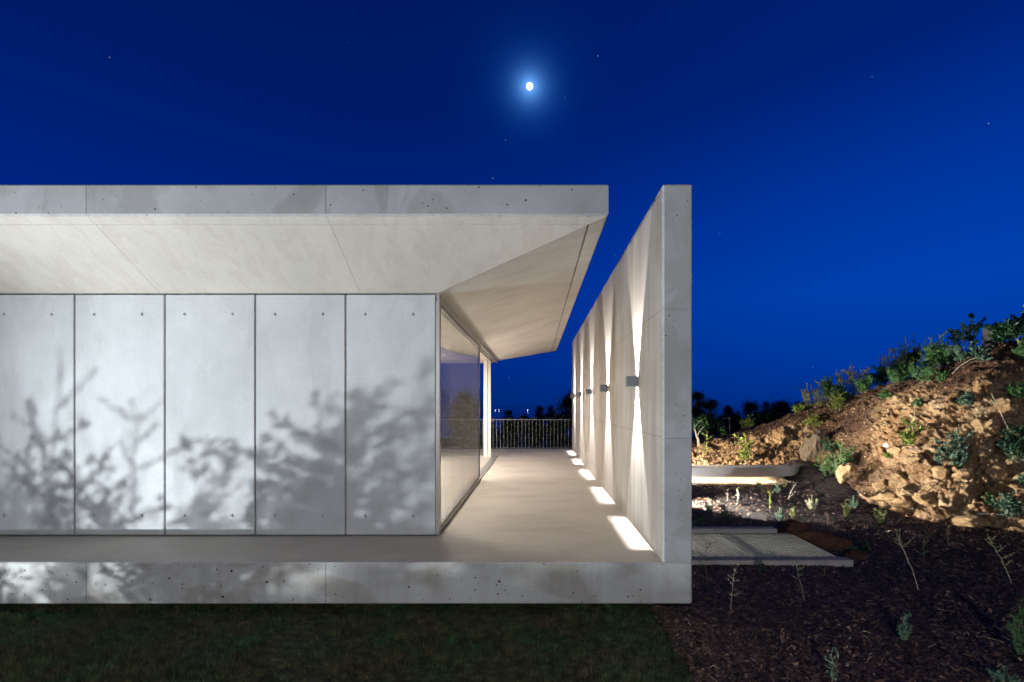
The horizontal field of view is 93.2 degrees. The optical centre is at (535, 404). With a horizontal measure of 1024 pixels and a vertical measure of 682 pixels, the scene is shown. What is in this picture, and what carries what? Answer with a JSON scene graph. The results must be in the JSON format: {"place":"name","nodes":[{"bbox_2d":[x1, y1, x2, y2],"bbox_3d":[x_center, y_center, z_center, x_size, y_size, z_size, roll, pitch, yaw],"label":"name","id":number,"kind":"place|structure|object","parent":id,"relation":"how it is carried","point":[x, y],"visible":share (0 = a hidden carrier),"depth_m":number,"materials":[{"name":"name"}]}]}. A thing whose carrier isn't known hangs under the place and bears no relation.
{"place":"outdoors","nodes":[
{"label":"outdoors","id":0,"kind":"place"},
{"bbox_2d":[0,604,696,681],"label":"lawn","id":1,"kind":"structure","parent":0,"point":[294,639],"depth_m":3.99,"materials":[{"name":"green plant"}]},
{"bbox_2d":[0,0,1023,404],"label":"sky","id":2,"kind":"structure","parent":0,"point":[854,169],"materials":[{"name":"blue"}]},
{"bbox_2d":[441,437,695,674],"bbox_3d":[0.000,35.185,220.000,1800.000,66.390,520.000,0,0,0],"label":"ground","id":3,"kind":"structure","parent":0,"point":[460,445],"depth_m":24.13,"materials":[{"name":"soil"}]},
{"bbox_2d":[441,385,458,441],"bbox_3d":[-5.627,0.611,28.096,2.241,3.671,2.271,0,0,23],"label":"dark tree","id":4,"kind":"object","parent":3,"relation":"on","point":[444,405],"visible":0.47,"depth_m":27.90,"materials":[{"name":"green plant"}]},
{"bbox_2d":[441,409,468,444],"bbox_3d":[-4.284,1.247,25.087,1.706,2.239,1.809,0,0,0],"label":"dark tree","id":5,"kind":"object","parent":3,"relation":"on","point":[455,414],"visible":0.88,"depth_m":24.80,"materials":[{"name":"plant"}]},
{"bbox_2d":[447,385,483,440],"bbox_3d":[-4.179,0.615,30.105,2.839,3.805,3.125,0,0,0],"label":"dark tree","id":6,"kind":"object","parent":3,"relation":"on","point":[463,400],"visible":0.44,"depth_m":29.63,"materials":[{"name":"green plant"}]},
{"bbox_2d":[480,417,500,445],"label":"dark tree","id":7,"kind":"object","parent":3,"relation":"on","point":[493,434],"visible":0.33,"depth_m":23.73,"materials":[{"name":"plant"}]},
{"bbox_2d":[499,409,513,431],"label":"dark tree","id":8,"kind":"object","parent":3,"relation":"on","point":[507,413],"visible":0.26,"depth_m":33.95,"materials":[{"name":"black plant"}]},
{"bbox_2d":[497,414,527,446],"bbox_3d":[-1.063,1.383,22.966,1.823,1.876,1.733,0,0,-10],"label":"dark tree","id":9,"kind":"object","parent":3,"relation":"on","point":[511,432],"visible":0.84,"depth_m":22.75,"materials":[{"name":"plant"}]},
{"bbox_2d":[517,412,531,439],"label":"dark tree","id":10,"kind":"object","parent":3,"relation":"on","point":[524,416],"visible":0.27,"depth_m":35.82,"materials":[{"name":"black plant"}]},
{"bbox_2d":[520,416,547,448],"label":"dark tree","id":11,"kind":"object","parent":3,"relation":"on","point":[537,431],"visible":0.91,"depth_m":21.85,"materials":[{"name":"plant"}]},
{"bbox_2d":[532,405,549,432],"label":"dark tree","id":12,"kind":"object","parent":3,"relation":"on","point":[539,409],"visible":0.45,"depth_m":37.90,"materials":[{"name":"black plant"}]},
{"bbox_2d":[544,404,555,425],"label":"dark tree","id":13,"kind":"object","parent":3,"relation":"on","point":[551,411],"visible":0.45,"depth_m":37.88,"materials":[{"name":"black plant"}]},
{"bbox_2d":[544,409,571,448],"bbox_3d":[0.977,1.255,21.845,1.643,2.111,2.210,0,0,0],"label":"dark tree","id":14,"kind":"object","parent":3,"relation":"on","point":[556,431],"visible":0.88,"depth_m":21.74,"materials":[{"name":"plant"}]},
{"bbox_2d":[546,390,571,439],"bbox_3d":[1.996,0.788,29.727,2.884,3.463,3.223,0,0,14],"label":"dark tree","id":15,"kind":"object","parent":3,"relation":"on","point":[566,404],"visible":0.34,"depth_m":29.76,"materials":[{"name":"black plant"}]},
{"bbox_2d":[692,389,716,429],"bbox_3d":[10.762,0.788,31.881,2.667,3.655,3.145,0,0,0],"label":"dark tree","id":16,"kind":"object","parent":3,"relation":"on","point":[696,408],"visible":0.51,"depth_m":31.68,"materials":[{"name":"black plant"}]},
{"bbox_2d":[692,413,728,438],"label":"dark tree","id":17,"kind":"object","parent":3,"relation":"on","point":[711,430],"visible":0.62,"depth_m":26.70,"materials":[{"name":"green plant"}]},
{"bbox_2d":[702,398,726,429],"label":"dark tree","id":18,"kind":"object","parent":3,"relation":"on","point":[711,405],"visible":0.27,"depth_m":33.87,"materials":[{"name":"black plant"}]},
{"bbox_2d":[719,409,747,433],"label":"dark tree","id":19,"kind":"object","parent":3,"relation":"on","point":[734,424],"visible":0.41,"depth_m":39.35,"materials":[{"name":"black plant"}]},
{"bbox_2d":[692,465,799,482],"bbox_3d":[4.005,1.790,11.640,4.890,0.620,0.480,0,0,0],"label":"curved bench","id":20,"kind":"object","parent":3,"relation":"on","point":[727,473],"visible":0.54,"depth_m":11.43,"materials":[{"name":"concrete"}]},
{"bbox_2d":[735,397,761,419],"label":"dark tree","id":21,"kind":"object","parent":3,"relation":"on","point":[749,407],"visible":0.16,"depth_m":59.58,"materials":[{"name":"black plant"}]},
{"bbox_2d":[736,406,784,428],"bbox_3d":[17.010,1.716,35.929,4.186,3.386,3.988,0,0,-40],"label":"dark tree","id":22,"kind":"object","parent":3,"relation":"on","point":[765,417],"visible":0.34,"depth_m":35.49,"materials":[{"name":"black plant"}]},
{"bbox_2d":[765,397,792,415],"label":"dark tree","id":23,"kind":"object","parent":3,"relation":"on","point":[783,406],"visible":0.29,"depth_m":49.62,"materials":[{"name":"black plant"}]},
{"bbox_2d":[655,460,1023,681],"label":"mulch bed","id":24,"kind":"object","parent":3,"relation":"on","point":[801,475],"visible":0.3,"depth_m":6.70,"materials":[{"name":"brown wood"}]},
{"bbox_2d":[694,513,703,525],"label":"rosemary plant","id":25,"kind":"object","parent":24,"relation":"on","point":[698,523],"visible":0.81,"depth_m":7.74,"materials":[{"name":"green plant"}]},
{"bbox_2d":[720,503,729,520],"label":"rosemary plant","id":26,"kind":"object","parent":24,"relation":"on","point":[723,514],"visible":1,"depth_m":8.17,"materials":[{"name":"green plant"}]},
{"bbox_2d":[692,477,790,486],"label":"gravel","id":27,"kind":"structure","parent":24,"relation":"on","point":[768,482],"depth_m":11.27,"materials":[{"name":"gravel"}]},
{"bbox_2d":[691,526,852,566],"bbox_3d":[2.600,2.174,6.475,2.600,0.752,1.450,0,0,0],"label":"concrete slab","id":28,"kind":"object","parent":24,"relation":"on","point":[751,545],"visible":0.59,"depth_m":6.27,"materials":[{"name":"concrete"}]},
{"bbox_2d":[777,519,810,538],"bbox_3d":[3.768,1.857,7.096,0.439,0.415,0.421,0,0,10],"label":"rock","id":29,"kind":"object","parent":24,"relation":"on","point":[793,527],"visible":0.59,"depth_m":6.94,"materials":[{"name":"red stone"}]},
{"bbox_2d":[805,495,818,510],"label":"rosemary plant","id":30,"kind":"object","parent":24,"relation":"on","point":[809,502],"visible":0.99,"depth_m":8.86,"materials":[{"name":"green plant"}]},
{"bbox_2d":[799,429,827,460],"bbox_3d":[7.173,1.357,12.482,0.674,1.480,0.602,0,0,32],"label":"boulder","id":31,"kind":"object","parent":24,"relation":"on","point":[812,446],"visible":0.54,"depth_m":12.29,"materials":[{"name":"grey stone"}]},
{"bbox_2d":[800,529,851,551],"bbox_3d":[4.036,1.894,6.745,0.386,0.279,0.630,0,0,-18],"label":"rock","id":32,"kind":"object","parent":24,"relation":"on","point":[823,539],"visible":0.8,"depth_m":6.60,"materials":[{"name":"red stone"}]},
{"bbox_2d":[824,647,838,681],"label":"shrub","id":33,"kind":"object","parent":24,"relation":"on","point":[832,665],"visible":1,"depth_m":3.38,"materials":[{"name":"green plant"}]},
{"bbox_2d":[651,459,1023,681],"bbox_3d":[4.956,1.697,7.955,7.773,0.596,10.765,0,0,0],"label":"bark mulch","id":34,"kind":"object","parent":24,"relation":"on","point":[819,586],"visible":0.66,"depth_m":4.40,"materials":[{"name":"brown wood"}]},
{"bbox_2d":[689,534,1023,681],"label":"straw","id":35,"kind":"object","parent":34,"relation":"on","point":[904,602],"visible":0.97,"depth_m":4.59,"materials":[{"name":"plant"}]},
{"bbox_2d":[835,462,856,483],"bbox_3d":[6.452,1.428,10.081,0.383,0.462,0.374,0,0,13],"label":"rock","id":36,"kind":"object","parent":24,"relation":"on","point":[845,472],"visible":1,"depth_m":9.96,"materials":[{"name":"stone"}]},
{"bbox_2d":[844,550,867,559],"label":"rock","id":37,"kind":"object","parent":24,"relation":"on","point":[858,555],"visible":0.77,"depth_m":6.13,"materials":[{"name":"red stone"}]},
{"bbox_2d":[851,540,872,551],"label":"creeping plant","id":38,"kind":"object","parent":24,"relation":"on","point":[866,546],"visible":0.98,"depth_m":6.45,"materials":[{"name":"green plant"}]},
{"bbox_2d":[874,505,886,523],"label":"rosemary plant","id":39,"kind":"object","parent":24,"relation":"on","point":[879,518],"visible":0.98,"depth_m":7.86,"materials":[{"name":"green plant"}]},
{"bbox_2d":[888,529,918,590],"bbox_3d":[3.790,1.632,5.015,0.351,0.664,0.136,0,0,0],"label":"seedling","id":40,"kind":"object","parent":24,"relation":"on","point":[900,544],"visible":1,"depth_m":5.00,"materials":[{"name":"green plant"}]},
{"bbox_2d":[896,611,913,642],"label":"rosemary plant","id":41,"kind":"object","parent":24,"relation":"on","point":[904,633],"visible":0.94,"depth_m":3.93,"materials":[{"name":"green plant"}]},
{"bbox_2d":[948,511,990,526],"bbox_3d":[6.972,1.873,7.857,0.442,0.260,0.535,0,0,8],"label":"rock","id":42,"kind":"object","parent":24,"relation":"on","point":[963,518],"visible":0.99,"depth_m":7.72,"materials":[{"name":"stone"}]},
{"bbox_2d":[985,534,1013,581],"bbox_3d":[5.075,1.705,5.305,0.287,0.588,0.173,0,0,-24],"label":"seedling","id":43,"kind":"object","parent":24,"relation":"on","point":[992,545],"visible":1,"depth_m":5.30,"materials":[{"name":"green plant"}]},
{"bbox_2d":[985,665,1020,681],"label":"rosemary plant","id":44,"kind":"object","parent":24,"relation":"on","point":[1001,675],"visible":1,"depth_m":3.30,"materials":[{"name":"green plant"}]},
{"bbox_2d":[1007,598,1023,654],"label":"rosemary plant","id":45,"kind":"object","parent":24,"relation":"on","point":[1018,642],"visible":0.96,"depth_m":3.70,"materials":[{"name":"green plant"}]},
{"bbox_2d":[694,344,1023,524],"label":"loose stones","id":46,"kind":"object","parent":3,"relation":"on","point":[931,508],"visible":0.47,"depth_m":10.63,"materials":[{"name":"beige stone"}]},
{"bbox_2d":[699,339,1023,525],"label":"dead twigs","id":47,"kind":"object","parent":3,"relation":"on","point":[881,430],"depth_m":10.83,"materials":[{"name":"plant"}]},
{"bbox_2d":[442,405,792,437],"bbox_3d":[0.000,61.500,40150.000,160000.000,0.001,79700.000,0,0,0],"label":"sea","id":48,"kind":"structure","parent":0,"point":[516,410],"depth_m":5109.81,"materials":[{"name":"blue liquid"}]},
{"bbox_2d":[572,184,691,561],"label":"concrete wall","id":49,"kind":"structure","parent":0,"point":[632,448],"depth_m":5.21,"materials":[{"name":"grey concrete"}]},
{"bbox_2d":[626,376,637,386],"bbox_3d":[1.138,-0.275,5.740,0.128,0.120,0.120,0,0,0],"label":"wall lamp","id":50,"kind":"object","parent":49,"relation":"attached to","point":[631,381],"visible":1,"depth_m":5.68,"materials":[{"name":"metal"}]},
{"bbox_2d":[556,336,1023,532],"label":"hillside","id":51,"kind":"structure","parent":0,"point":[1008,361],"depth_m":9.69,"materials":[{"name":"soil"}]},
{"bbox_2d":[0,185,691,603],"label":"concrete house","id":52,"kind":"structure","parent":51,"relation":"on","point":[220,393],"depth_m":5.52,"materials":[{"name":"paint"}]},
{"bbox_2d":[440,302,479,530],"bbox_3d":[-1.132,0.135,7.630,0.036,2.670,3.980,0,0,0],"label":"sliding window","id":53,"kind":"structure","parent":52,"relation":"in","point":[474,347],"depth_m":8.56,"materials":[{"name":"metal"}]},
{"bbox_2d":[427,294,497,534],"bbox_3d":[-1.201,0.112,9.780,0.182,2.768,8.440,0,0,0],"label":"window frame","id":54,"kind":"structure","parent":52,"relation":"in","point":[484,351],"depth_m":5.68,"materials":[{"name":"metal"}]},
{"bbox_2d":[441,360,483,456],"bbox_3d":[-4.250,0.112,13.950,5.900,2.768,0.100,0,0,0],"label":"rear window frame","id":55,"kind":"structure","parent":52,"relation":"in","point":[442,361],"depth_m":13.90,"materials":[{"name":"metal"}]},
{"bbox_2d":[441,419,570,448],"bbox_3d":[-4.655,0.995,16.360,11.690,1.006,0.012,0,0,0],"label":"railing","id":56,"kind":"object","parent":52,"relation":"on","point":[514,431],"visible":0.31,"depth_m":16.36,"materials":[{"name":"metal"}]},
{"bbox_2d":[692,414,712,446],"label":"tree","id":57,"kind":"object","parent":51,"relation":"on","point":[696,425],"visible":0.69,"depth_m":16.89,"materials":[{"name":"green plant"}]},
{"bbox_2d":[732,433,754,464],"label":"shrub","id":58,"kind":"object","parent":51,"relation":"on","point":[745,455],"visible":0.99,"depth_m":13.18,"materials":[{"name":"green plant"}]},
{"bbox_2d":[735,411,755,428],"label":"shrub","id":59,"kind":"object","parent":51,"relation":"on","point":[749,422],"visible":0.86,"depth_m":20.88,"materials":[{"name":"green plant"}]},
{"bbox_2d":[792,403,805,413],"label":"shrub","id":60,"kind":"object","parent":51,"relation":"on","point":[800,408],"visible":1,"depth_m":14.65,"materials":[{"name":"green plant"}]},
{"bbox_2d":[802,413,826,426],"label":"shrub","id":61,"kind":"object","parent":51,"relation":"on","point":[815,421],"visible":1,"depth_m":13.22,"materials":[{"name":"green plant"}]},
{"bbox_2d":[799,378,844,405],"bbox_3d":[8.426,-0.377,14.366,1.229,0.854,1.208,0,0,0],"label":"wild shrub","id":62,"kind":"object","parent":51,"relation":"on","point":[807,396],"visible":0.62,"depth_m":14.20,"materials":[{"name":"green plant"}]},
{"bbox_2d":[819,436,838,453],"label":"creeping plant","id":63,"kind":"object","parent":51,"relation":"on","point":[827,447],"visible":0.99,"depth_m":11.85,"materials":[{"name":"green plant"}]},
{"bbox_2d":[820,375,846,396],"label":"shrub","id":64,"kind":"object","parent":51,"relation":"on","point":[827,384],"visible":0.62,"depth_m":14.01,"materials":[{"name":"green plant"}]},
{"bbox_2d":[813,440,856,478],"bbox_3d":[6.832,1.273,10.948,0.696,0.930,0.852,0,0,-34],"label":"shrub","id":65,"kind":"object","parent":51,"relation":"on","point":[830,463],"visible":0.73,"depth_m":10.89,"materials":[{"name":"green plant"}]},
{"bbox_2d":[826,390,847,411],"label":"shrub","id":66,"kind":"object","parent":51,"relation":"on","point":[840,402],"visible":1,"depth_m":13.13,"materials":[{"name":"green plant"}]},
{"bbox_2d":[827,385,857,399],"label":"shrub","id":67,"kind":"object","parent":51,"relation":"on","point":[844,395],"visible":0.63,"depth_m":13.42,"materials":[{"name":"green plant"}]},
{"bbox_2d":[835,363,871,391],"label":"wild shrub","id":68,"kind":"object","parent":51,"relation":"on","point":[841,379],"visible":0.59,"depth_m":13.92,"materials":[{"name":"green plant"}]},
{"bbox_2d":[853,376,882,392],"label":"shrub","id":69,"kind":"object","parent":51,"relation":"on","point":[861,384],"visible":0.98,"depth_m":12.71,"materials":[{"name":"green plant"}]},
{"bbox_2d":[863,365,888,388],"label":"shrub","id":70,"kind":"object","parent":51,"relation":"on","point":[878,375],"visible":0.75,"depth_m":13.80,"materials":[{"name":"green plant"}]},
{"bbox_2d":[872,479,886,490],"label":"rock","id":71,"kind":"object","parent":51,"relation":"on","point":[880,484],"visible":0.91,"depth_m":9.54,"materials":[{"name":"stone"}]},
{"bbox_2d":[870,492,896,500],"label":"rock","id":72,"kind":"object","parent":51,"relation":"on","point":[880,496],"visible":0.74,"depth_m":9.10,"materials":[{"name":"stone"}]},
{"bbox_2d":[877,388,892,400],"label":"creeping plant","id":73,"kind":"object","parent":51,"relation":"on","point":[884,394],"visible":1,"depth_m":11.44,"materials":[{"name":"green plant"}]},
{"bbox_2d":[878,348,900,380],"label":"wild shrub","id":74,"kind":"object","parent":51,"relation":"on","point":[884,370],"visible":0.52,"depth_m":13.99,"materials":[{"name":"green plant"}]},
{"bbox_2d":[887,446,901,458],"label":"rock","id":75,"kind":"object","parent":51,"relation":"on","point":[894,450],"visible":0.73,"depth_m":9.73,"materials":[{"name":"stone"}]},
{"bbox_2d":[889,477,900,488],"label":"rock","id":76,"kind":"object","parent":51,"relation":"on","point":[894,482],"visible":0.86,"depth_m":9.11,"materials":[{"name":"stone"}]},
{"bbox_2d":[886,497,910,506],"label":"rock","id":77,"kind":"object","parent":51,"relation":"on","point":[900,502],"visible":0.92,"depth_m":8.76,"materials":[{"name":"stone"}]},
{"bbox_2d":[885,361,913,384],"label":"shrub","id":78,"kind":"object","parent":51,"relation":"on","point":[896,375],"visible":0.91,"depth_m":11.73,"materials":[{"name":"green plant"}]},
{"bbox_2d":[890,348,919,376],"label":"wild shrub","id":79,"kind":"object","parent":51,"relation":"on","point":[904,358],"visible":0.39,"depth_m":13.86,"materials":[{"name":"green plant"}]},
{"bbox_2d":[897,416,924,449],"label":"shrub","id":80,"kind":"object","parent":51,"relation":"on","point":[908,437],"visible":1,"depth_m":9.39,"materials":[{"name":"green plant"}]},
{"bbox_2d":[906,453,923,463],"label":"rock","id":81,"kind":"object","parent":51,"relation":"on","point":[911,458],"visible":0.88,"depth_m":9.01,"materials":[{"name":"stone"}]},
{"bbox_2d":[908,346,921,366],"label":"shrub","id":82,"kind":"object","parent":51,"relation":"on","point":[913,353],"visible":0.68,"depth_m":13.93,"materials":[{"name":"green plant"}]},
{"bbox_2d":[911,397,924,406],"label":"creeping plant","id":83,"kind":"object","parent":51,"relation":"on","point":[919,403],"visible":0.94,"depth_m":10.23,"materials":[{"name":"green plant"}]},
{"bbox_2d":[891,332,959,372],"bbox_3d":[11.211,-1.510,13.989,1.424,1.229,1.341,0,0,-25],"label":"wild shrub","id":84,"kind":"object","parent":51,"relation":"on","point":[920,351],"visible":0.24,"depth_m":14.04,"materials":[{"name":"green plant"}]},
{"bbox_2d":[913,493,938,505],"bbox_3d":[6.767,1.633,8.396,0.393,0.241,0.268,0,0,15],"label":"rock","id":85,"kind":"object","parent":51,"relation":"on","point":[927,499],"visible":1,"depth_m":8.30,"materials":[{"name":"stone"}]},
{"bbox_2d":[908,359,949,382],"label":"shrub","id":86,"kind":"object","parent":51,"relation":"on","point":[927,370],"visible":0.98,"depth_m":10.61,"materials":[{"name":"green plant"}]},
{"bbox_2d":[921,330,951,367],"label":"wild shrub","id":87,"kind":"object","parent":51,"relation":"on","point":[936,346],"visible":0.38,"depth_m":11.04,"materials":[{"name":"green plant"}]},
{"bbox_2d":[932,466,949,480],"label":"rock","id":88,"kind":"object","parent":51,"relation":"on","point":[940,472],"visible":0.94,"depth_m":8.49,"materials":[{"name":"stone"}]},
{"bbox_2d":[923,342,967,365],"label":"shrub","id":89,"kind":"object","parent":51,"relation":"on","point":[941,357],"visible":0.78,"depth_m":10.77,"materials":[{"name":"green plant"}]},
{"bbox_2d":[930,428,975,468],"bbox_3d":[7.313,0.794,8.538,0.607,0.785,0.619,0,0,0],"label":"shrub","id":90,"kind":"object","parent":51,"relation":"on","point":[956,454],"visible":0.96,"depth_m":8.51,"materials":[{"name":"green plant"}]},
{"bbox_2d":[951,468,973,479],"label":"rock","id":91,"kind":"object","parent":51,"relation":"on","point":[965,473],"visible":1,"depth_m":8.17,"materials":[{"name":"stone"}]},
{"bbox_2d":[955,390,974,406],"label":"shrub","id":92,"kind":"object","parent":51,"relation":"on","point":[967,399],"visible":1,"depth_m":9.03,"materials":[{"name":"green plant"}]},
{"bbox_2d":[959,483,971,495],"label":"rock","id":93,"kind":"object","parent":51,"relation":"on","point":[965,489],"visible":0.95,"depth_m":8.03,"materials":[{"name":"stone"}]},
{"bbox_2d":[947,312,986,352],"bbox_3d":[12.448,-2.097,13.994,0.926,1.185,0.706,0,0,20],"label":"shrub","id":94,"kind":"object","parent":51,"relation":"on","point":[975,328],"visible":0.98,"depth_m":13.96,"materials":[{"name":"green plant"}]},
{"bbox_2d":[945,339,995,362],"bbox_3d":[9.192,-1.143,10.134,0.855,0.481,0.740,0,0,22],"label":"shrub","id":95,"kind":"object","parent":51,"relation":"on","point":[957,350],"visible":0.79,"depth_m":10.12,"materials":[{"name":"green plant"}]},
{"bbox_2d":[970,419,986,433],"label":"rock","id":96,"kind":"object","parent":51,"relation":"on","point":[978,425],"visible":0.82,"depth_m":8.67,"materials":[{"name":"stone"}]},
{"bbox_2d":[975,351,992,361],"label":"creeping plant","id":97,"kind":"object","parent":51,"relation":"on","point":[985,357],"visible":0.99,"depth_m":9.65,"materials":[{"name":"green plant"}]},
{"bbox_2d":[980,492,995,504],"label":"creeping plant","id":98,"kind":"object","parent":51,"relation":"on","point":[989,500],"visible":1,"depth_m":7.82,"materials":[{"name":"green plant"}]},
{"bbox_2d":[982,329,994,350],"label":"rock","id":99,"kind":"object","parent":51,"relation":"on","point":[985,339],"visible":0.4,"depth_m":10.00,"materials":[{"name":"stone"}]},
{"bbox_2d":[984,417,1002,435],"bbox_3d":[8.099,0.394,8.573,0.278,0.359,0.230,0,0,-23],"label":"rock","id":100,"kind":"object","parent":51,"relation":"on","point":[992,426],"visible":1,"depth_m":8.50,"materials":[{"name":"stone"}]},
{"bbox_2d":[984,464,1007,478],"bbox_3d":[7.709,1.118,8.112,0.307,0.242,0.201,0,0,38],"label":"rock","id":101,"kind":"object","parent":51,"relation":"on","point":[995,471],"visible":1,"depth_m":8.05,"materials":[{"name":"stone"}]},
{"bbox_2d":[982,321,1023,345],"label":"shrub","id":102,"kind":"object","parent":51,"relation":"on","point":[998,334],"visible":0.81,"depth_m":9.81,"materials":[{"name":"green plant"}]},
{"bbox_2d":[990,490,1023,519],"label":"shrub","id":103,"kind":"object","parent":51,"relation":"on","point":[1009,506],"visible":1,"depth_m":7.48,"materials":[{"name":"green plant"}]},
{"bbox_2d":[997,422,1023,464],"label":"shrub","id":104,"kind":"object","parent":51,"relation":"on","point":[1014,447],"visible":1,"depth_m":8.06,"materials":[{"name":"green plant"}]},
{"bbox_2d":[999,305,1023,342],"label":"shrub","id":105,"kind":"object","parent":51,"relation":"on","point":[1013,328],"visible":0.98,"depth_m":9.58,"materials":[{"name":"green plant"}]},
{"bbox_2d":[1005,484,1023,493],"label":"rock","id":106,"kind":"object","parent":51,"relation":"on","point":[1017,488],"visible":0.94,"depth_m":7.79,"materials":[{"name":"stone"}]},
{"bbox_2d":[1005,381,1023,401],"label":"shrub","id":107,"kind":"object","parent":51,"relation":"on","point":[1016,391],"visible":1,"depth_m":8.65,"materials":[{"name":"green plant"}]},
{"bbox_2d":[1011,339,1023,357],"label":"shrub","id":108,"kind":"object","parent":51,"relation":"on","point":[1019,350],"visible":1,"depth_m":9.33,"materials":[{"name":"green plant"}]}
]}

